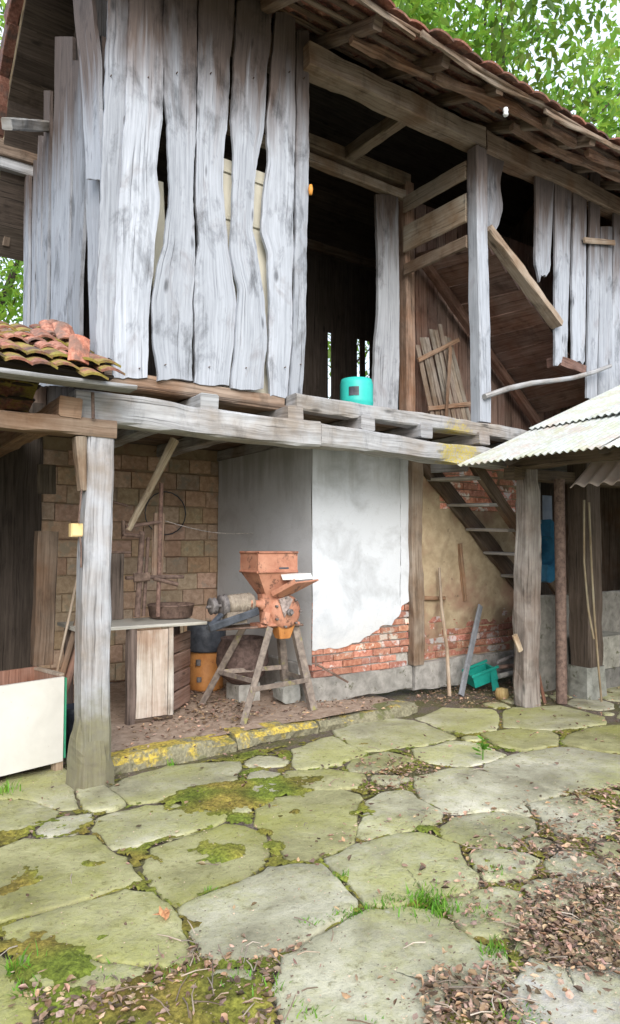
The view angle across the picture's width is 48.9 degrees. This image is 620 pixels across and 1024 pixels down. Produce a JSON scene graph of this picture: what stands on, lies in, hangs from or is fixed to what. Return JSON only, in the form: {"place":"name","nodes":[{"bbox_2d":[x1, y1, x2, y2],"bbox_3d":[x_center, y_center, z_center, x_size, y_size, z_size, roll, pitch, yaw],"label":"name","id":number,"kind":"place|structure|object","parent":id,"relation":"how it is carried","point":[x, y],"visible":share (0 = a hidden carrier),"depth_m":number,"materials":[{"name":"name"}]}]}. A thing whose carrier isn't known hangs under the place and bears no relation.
{"place":"outdoors","nodes":[
{"label":"outdoors","id":0,"kind":"place"},
{"bbox_2d":[0,686,619,1023],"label":"stone paving","id":1,"kind":"structure","parent":0,"point":[378,943],"depth_m":3.41,"materials":[{"name":"stone"}]},
{"bbox_2d":[153,906,170,920],"bbox_3d":[-0.620,1.708,2.918,0.068,0.034,0.086,-2,-3,33],"label":"fallen leaf","id":2,"kind":"object","parent":1,"relation":"on","point":[164,913],"visible":1,"depth_m":2.91,"materials":[{"name":"orange plant"}]},
{"bbox_2d":[0,759,549,1023],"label":"grass","id":3,"kind":"structure","parent":1,"relation":"on","point":[439,909],"depth_m":2.94,"materials":[{"name":"green plant"}]},
{"bbox_2d":[0,706,619,1023],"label":"moss","id":4,"kind":"object","parent":1,"relation":"on","point":[60,963],"visible":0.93,"depth_m":2.85,"materials":[{"name":"green plant"}]},
{"bbox_2d":[0,732,619,1023],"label":"twigs","id":5,"kind":"object","parent":1,"relation":"on","point":[441,1005],"visible":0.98,"depth_m":2.55,"materials":[{"name":"brown wood"}]},
{"bbox_2d":[472,735,491,759],"bbox_3d":[1.291,1.791,5.134,0.112,0.200,0.146,2,-4,-35],"label":"young weed","id":6,"kind":"object","parent":1,"relation":"on","point":[482,746],"visible":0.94,"depth_m":5.13,"materials":[{"name":"green plant"}]},
{"bbox_2d":[495,687,508,699],"bbox_3d":[2.027,1.915,7.205,0.150,0.120,0.150,2,-4,-35],"label":"clay pot","id":7,"kind":"object","parent":1,"relation":"on","point":[501,693],"visible":0.95,"depth_m":7.15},
{"bbox_2d":[588,502,602,701],"bbox_3d":[2.950,0.929,7.055,0.171,2.058,0.022,2,-4,-35],"label":"rod","id":8,"kind":"object","parent":1,"relation":"on","point":[593,601],"visible":1,"depth_m":7.04,"materials":[{"name":"brown wood"}]},
{"bbox_2d":[602,631,619,687],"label":"feed trough","id":9,"kind":"object","parent":1,"relation":"on","point":[611,651],"visible":0.25,"depth_m":7.78,"materials":[{"name":"concrete"}]},
{"bbox_2d":[0,676,619,1023],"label":"ground","id":10,"kind":"structure","parent":0,"point":[425,709],"depth_m":5.08,"materials":[{"name":"soil"}]},
{"bbox_2d":[0,0,23,330],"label":"leafy tree","id":11,"kind":"object","parent":10,"relation":"on","point":[9,291],"visible":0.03,"depth_m":15.41,"materials":[{"name":"green plant"}]},
{"bbox_2d":[0,666,66,776],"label":"storage chest","id":12,"kind":"object","parent":10,"relation":"on","point":[33,701],"visible":1,"depth_m":4.77,"materials":[{"name":"beige paint"}]},
{"bbox_2d":[56,575,76,671],"bbox_3d":[-2.046,1.200,5.586,0.023,1.374,0.569,0,-3,9],"label":"pole","id":13,"kind":"object","parent":10,"relation":"on","point":[66,629],"visible":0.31,"depth_m":5.68,"materials":[{"name":"brown wood"}]},
{"bbox_2d":[60,616,75,676],"bbox_3d":[-2.023,1.355,5.544,0.055,1.081,0.691,0,-3,8],"label":"pole","id":14,"kind":"object","parent":10,"relation":"on","point":[67,655],"visible":0.14,"depth_m":5.65,"materials":[{"name":"brown wood"}]},
{"bbox_2d":[0,321,136,792],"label":"lean to","id":15,"kind":"object","parent":10,"relation":"on","point":[28,562],"visible":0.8,"depth_m":4.67,"materials":[{"name":"wood"}]},
{"bbox_2d":[2,333,28,343],"bbox_3d":[-2.088,-1.230,4.822,0.153,0.106,0.227,2,-4,-35],"label":"roof tile","id":16,"kind":"object","parent":15,"relation":"on","point":[8,335],"visible":0.81,"depth_m":4.75,"materials":[{"name":"ceramic"}]},
{"bbox_2d":[13,331,36,339],"bbox_3d":[-2.105,-1.299,5.027,0.153,0.106,0.225,2,-4,-35],"label":"roof tile","id":17,"kind":"object","parent":15,"relation":"on","point":[19,333],"visible":0.56,"depth_m":4.95,"materials":[{"name":"ceramic"}]},
{"bbox_2d":[23,336,46,341],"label":"roof tile","id":18,"kind":"object","parent":15,"relation":"on","point":[28,338],"visible":0.61,"depth_m":4.87,"materials":[{"name":"ceramic"}]},
{"bbox_2d":[29,328,56,340],"bbox_3d":[-2.012,-1.337,5.152,0.158,0.139,0.210,2,-4,-35],"label":"roof tile","id":19,"kind":"object","parent":15,"relation":"on","point":[38,332],"visible":0.89,"depth_m":5.11,"materials":[{"name":"ceramic"}]},
{"bbox_2d":[34,341,55,348],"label":"roof tile","id":20,"kind":"object","parent":15,"relation":"on","point":[41,344],"visible":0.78,"depth_m":4.70,"materials":[{"name":"ceramic"}]},
{"bbox_2d":[38,320,62,339],"bbox_3d":[-2.036,-1.437,5.371,0.151,0.172,0.189,2,-4,-40],"label":"roof tile","id":21,"kind":"object","parent":15,"relation":"on","point":[45,325],"visible":0.52,"depth_m":5.33,"materials":[{"name":"ceramic"}]},
{"bbox_2d":[47,319,57,335],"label":"roof tile","id":22,"kind":"object","parent":15,"relation":"on","point":[50,321],"visible":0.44,"depth_m":5.39,"materials":[{"name":"ceramic"}]},
{"bbox_2d":[47,341,67,349],"bbox_3d":[-1.758,-1.154,4.794,0.156,0.131,0.218,2,-4,-35],"label":"roof tile","id":23,"kind":"object","parent":15,"relation":"on","point":[58,345],"visible":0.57,"depth_m":4.75,"materials":[{"name":"ceramic"}]},
{"bbox_2d":[52,321,74,339],"bbox_3d":[-1.910,-1.404,5.324,0.167,0.186,0.167,2,-4,-35],"label":"roof tile","id":24,"kind":"object","parent":15,"relation":"on","point":[62,330],"visible":0.76,"depth_m":5.30,"materials":[{"name":"ceramic"}]},
{"bbox_2d":[56,350,81,362],"bbox_3d":[-1.636,-1.050,4.591,0.156,0.114,0.215,2,-4,-35],"label":"roof tile","id":25,"kind":"object","parent":15,"relation":"on","point":[65,352],"visible":0.26,"depth_m":4.53,"materials":[{"name":"ceramic"}]},
{"bbox_2d":[69,489,82,567],"bbox_3d":[-1.582,0.111,4.637,0.085,0.530,0.122,2,-4,-35],"label":"junction box","id":26,"kind":"object","parent":15,"relation":"attached to","point":[75,529],"visible":1,"depth_m":4.61,"materials":[{"name":"yellow plastic"}]},
{"bbox_2d":[67,334,89,365],"bbox_3d":[-1.522,-1.076,4.515,0.096,0.199,0.196,-3,-4,42],"label":"roof tile","id":27,"kind":"object","parent":15,"relation":"on","point":[78,347],"visible":1,"depth_m":4.49,"materials":[{"name":"ceramic"}]},
{"bbox_2d":[65,645,74,694],"bbox_3d":[-1.982,1.432,5.515,0.069,0.938,0.781,0,-3,4],"label":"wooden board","id":28,"kind":"object","parent":10,"relation":"on","point":[69,674],"visible":0.12,"depth_m":5.59,"materials":[{"name":"brown wood"}]},
{"bbox_2d":[66,703,74,752],"bbox_3d":[-1.855,1.704,5.385,0.239,0.340,0.239,2,-4,-35],"label":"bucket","id":29,"kind":"object","parent":10,"relation":"on","point":[70,719],"visible":0.13,"depth_m":5.29,"materials":[{"name":"black plastic"}]},
{"bbox_2d":[73,678,418,751],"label":"platform","id":30,"kind":"structure","parent":10,"relation":"on","point":[124,736],"depth_m":6.12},
{"bbox_2d":[57,617,206,724],"bbox_3d":[-1.576,1.405,6.117,1.191,0.849,0.625,2,-4,-35],"label":"work table","id":31,"kind":"object","parent":30,"relation":"on","point":[156,661],"visible":0.81,"depth_m":5.94,"materials":[{"name":"brown wood"}]},
{"bbox_2d":[110,437,183,619],"bbox_3d":[-1.512,0.151,6.276,0.714,1.672,0.342,1,-3,-20],"label":"lever press","id":32,"kind":"object","parent":31,"relation":"on","point":[139,577],"visible":0.9,"depth_m":6.23,"materials":[{"name":"wood"}]},
{"bbox_2d":[165,520,252,533],"bbox_3d":[-0.995,0.163,6.951,0.008,0.113,1.452,-2,-3,30],"label":"wire","id":33,"kind":"object","parent":32,"relation":"attached to","point":[209,531],"visible":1,"depth_m":6.94,"materials":[{"name":"metal"}]},
{"bbox_2d":[147,602,194,618],"bbox_3d":[-1.322,0.936,6.486,0.449,0.130,0.449,2,-4,-35],"label":"rusty tub","id":34,"kind":"object","parent":31,"relation":"on","point":[175,610],"visible":0.98,"depth_m":6.33,"materials":[{"name":"metal"}]},
{"bbox_2d":[187,622,225,691],"bbox_3d":[-1.099,1.527,7.243,0.409,0.680,0.409,2,-4,-35],"label":"stove drum","id":35,"kind":"object","parent":30,"relation":"on","point":[204,642],"visible":0.66,"depth_m":7.07,"materials":[{"name":"orange metal"}]},
{"bbox_2d":[216,635,268,702],"bbox_3d":[-0.667,1.645,6.733,0.519,0.808,0.519,2,-4,-35],"label":"iron pot","id":36,"kind":"object","parent":30,"relation":"on","point":[245,655],"visible":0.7,"depth_m":6.58,"materials":[{"name":"metal"}]},
{"bbox_2d":[198,551,318,724],"bbox_3d":[-0.476,1.107,6.286,1.088,1.491,0.859,1,-3,-19],"label":"grain mill","id":37,"kind":"object","parent":30,"relation":"on","point":[271,577],"visible":0.99,"depth_m":6.20,"materials":[{"name":"orange paint"}]},
{"bbox_2d":[273,680,300,703],"bbox_3d":[-0.231,1.747,6.640,0.217,0.189,0.200,2,-4,-35],"label":"stone block","id":38,"kind":"object","parent":30,"relation":"on","point":[288,694],"depth_m":6.56,"materials":[{"name":"stone"}]},
{"bbox_2d":[315,657,348,682],"bbox_3d":[0.209,1.520,6.557,0.360,0.275,0.023,1,-3,-25],"label":"iron bar","id":39,"kind":"object","parent":30,"relation":"on","point":[331,672],"visible":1,"depth_m":6.54,"materials":[{"name":"metal"}]},
{"bbox_2d":[111,700,417,774],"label":"kerb","id":40,"kind":"structure","parent":10,"relation":"on","point":[177,751],"depth_m":5.48,"materials":[{"name":"yellow stone"}]},
{"bbox_2d":[0,0,619,702],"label":"barn","id":41,"kind":"structure","parent":10,"relation":"on","point":[450,198],"depth_m":7.11,"materials":[{"name":"wood"}]},
{"bbox_2d":[152,181,164,375],"bbox_3d":[-1.205,-1.802,5.488,0.232,1.740,0.031,2,-4,-35],"label":"painted board","id":42,"kind":"object","parent":41,"relation":"on","point":[159,235],"visible":0.11,"depth_m":5.49,"materials":[{"name":"beige paint"}]},
{"bbox_2d":[144,491,185,534],"bbox_3d":[-1.673,0.014,7.908,0.514,0.514,0.014,2,-4,-35],"label":"iron hoop","id":43,"kind":"object","parent":41,"relation":"attached to","point":[182,503],"visible":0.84,"depth_m":7.93,"materials":[{"name":"black metal"}]},
{"bbox_2d":[219,158,267,393],"bbox_3d":[-0.543,-1.940,5.797,0.490,2.039,0.046,2,-4,-35],"label":"cream panel","id":44,"kind":"object","parent":41,"relation":"on","point":[258,190],"visible":0.06,"depth_m":5.87,"materials":[{"name":"paint"}]},
{"bbox_2d":[308,184,312,194],"bbox_3d":[0.005,-2.841,6.012,0.042,0.100,0.043,2,-4,-35],"label":"hanging gourd","id":45,"kind":"object","parent":41,"relation":"hanging from","point":[310,189],"visible":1,"depth_m":6.00,"materials":[{"name":"yellow plant"}]},
{"bbox_2d":[340,377,373,405],"bbox_3d":[0.479,-1.105,7.019,0.349,0.503,0.349,2,-4,-35],"label":"plastic barrel","id":46,"kind":"object","parent":41,"relation":"on","point":[359,390],"visible":0.61,"depth_m":6.88,"materials":[{"name":"teal plastic"}]},
{"bbox_2d":[415,324,470,420],"bbox_3d":[1.653,-1.561,8.278,0.831,1.543,0.284,2,-4,-35],"label":"slatted pallet","id":47,"kind":"object","parent":41,"relation":"on","point":[452,377],"visible":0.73,"depth_m":8.28,"materials":[{"name":"brown wood"}]},
{"bbox_2d":[503,107,507,116],"bbox_3d":[1.839,-3.761,6.414,0.052,0.077,0.052,2,-4,-35],"label":"insulator","id":48,"kind":"object","parent":41,"relation":"attached to","point":[505,111],"visible":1,"depth_m":6.40,"materials":[{"name":"white ceramic"}]},
{"bbox_2d":[538,482,554,582],"bbox_3d":[2.594,0.157,7.626,0.332,1.251,0.262,2,-4,-35],"label":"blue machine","id":49,"kind":"object","parent":41,"relation":"hanging from","point":[547,553],"visible":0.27,"depth_m":7.56,"materials":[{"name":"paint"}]},
{"bbox_2d":[482,364,611,398],"bbox_3d":[2.761,-1.499,7.754,2.330,0.725,0.062,2,-4,-35],"label":"rail pole","id":50,"kind":"object","parent":41,"relation":"attached to","point":[505,389],"visible":1,"depth_m":7.59,"materials":[{"name":"grey wood"}]},
{"bbox_2d":[542,495,551,519],"bbox_3d":[2.759,-0.021,7.933,0.170,0.340,0.015,2,-4,-35],"label":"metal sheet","id":51,"kind":"object","parent":41,"relation":"attached to","point":[546,507],"visible":0.79,"depth_m":7.92,"materials":[{"name":"grey metal"}]},
{"bbox_2d":[1,679,619,1023],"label":"leaf litter","id":52,"kind":"object","parent":10,"relation":"on","point":[559,948],"visible":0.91,"depth_m":2.80,"materials":[{"name":"brown plant"}]},
{"bbox_2d":[328,334,368,398],"bbox_3d":[0.050,-2.152,17.754,9.488,9.523,5.814,2,-4,-35],"label":"leafy tree","id":53,"kind":"object","parent":10,"relation":"on","point":[329,356],"visible":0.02,"depth_m":18.95,"materials":[{"name":"green plant"}]},
{"bbox_2d":[438,567,451,695],"bbox_3d":[1.466,1.293,7.425,0.065,1.372,0.230,1,-3,-23],"label":"stick","id":54,"kind":"object","parent":10,"relation":"on","point":[448,678],"visible":1,"depth_m":7.41,"materials":[{"name":"brown wood"}]},
{"bbox_2d":[458,604,482,696],"bbox_3d":[1.791,1.524,7.588,0.050,0.966,0.644,-2,-4,35],"label":"plank","id":55,"kind":"object","parent":10,"relation":"on","point":[468,660],"visible":0.98,"depth_m":7.56,"materials":[{"name":"grey wood"}]},
{"bbox_2d":[462,659,498,690],"bbox_3d":[1.922,1.822,7.616,0.376,0.287,0.321,1,-3,-16],"label":"plastic crate","id":56,"kind":"object","parent":10,"relation":"on","point":[481,674],"visible":0.92,"depth_m":7.56,"materials":[{"name":"teal plastic"}]},
{"bbox_2d":[497,670,512,678],"bbox_3d":[2.290,1.851,7.818,0.400,0.071,0.059,2,-4,-38],"label":"pipe","id":57,"kind":"object","parent":10,"relation":"on","point":[505,674],"visible":0.52,"depth_m":7.74,"materials":[{"name":"metal"}]},
{"bbox_2d":[496,664,513,668],"bbox_3d":[2.274,1.767,7.811,0.360,0.060,0.049,2,-3,-31],"label":"pipe","id":58,"kind":"object","parent":57,"relation":"on","point":[506,666],"visible":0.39,"depth_m":7.77,"materials":[{"name":"metal"}]},
{"bbox_2d":[496,655,513,663],"bbox_3d":[2.232,1.679,7.787,0.337,0.068,0.044,3,-4,-43],"label":"pipe","id":59,"kind":"object","parent":58,"relation":"on","point":[504,659],"visible":0.89,"depth_m":7.75,"materials":[{"name":"metal"}]},
{"bbox_2d":[392,0,619,137],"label":"leafy tree","id":60,"kind":"object","parent":10,"relation":"on","point":[500,54],"visible":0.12,"depth_m":13.05,"materials":[{"name":"green plant"}]},
{"bbox_2d":[457,385,619,707],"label":"tin shed","id":61,"kind":"structure","parent":10,"relation":"on","point":[554,645],"depth_m":6.99,"materials":[{"name":"wood"}]},
{"bbox_2d":[583,500,594,638],"bbox_3d":[2.860,0.591,7.010,0.162,1.430,0.022,2,-4,-35],"label":"rod","id":62,"kind":"object","parent":61,"relation":"in","point":[587,599],"visible":1,"depth_m":6.98,"materials":[{"name":"brown wood"}]},
{"bbox_2d":[540,676,546,703],"bbox_3d":[2.371,1.726,7.053,0.034,0.475,0.199,1,-3,-18],"label":"stick","id":63,"kind":"object","parent":10,"relation":"on","point":[542,694],"visible":0.48,"depth_m":6.99,"materials":[{"name":"brown wood"}]},
{"bbox_2d":[0,0,619,398],"label":"sky","id":64,"kind":"structure","parent":0,"point":[616,10],"materials":[{"name":"white"}]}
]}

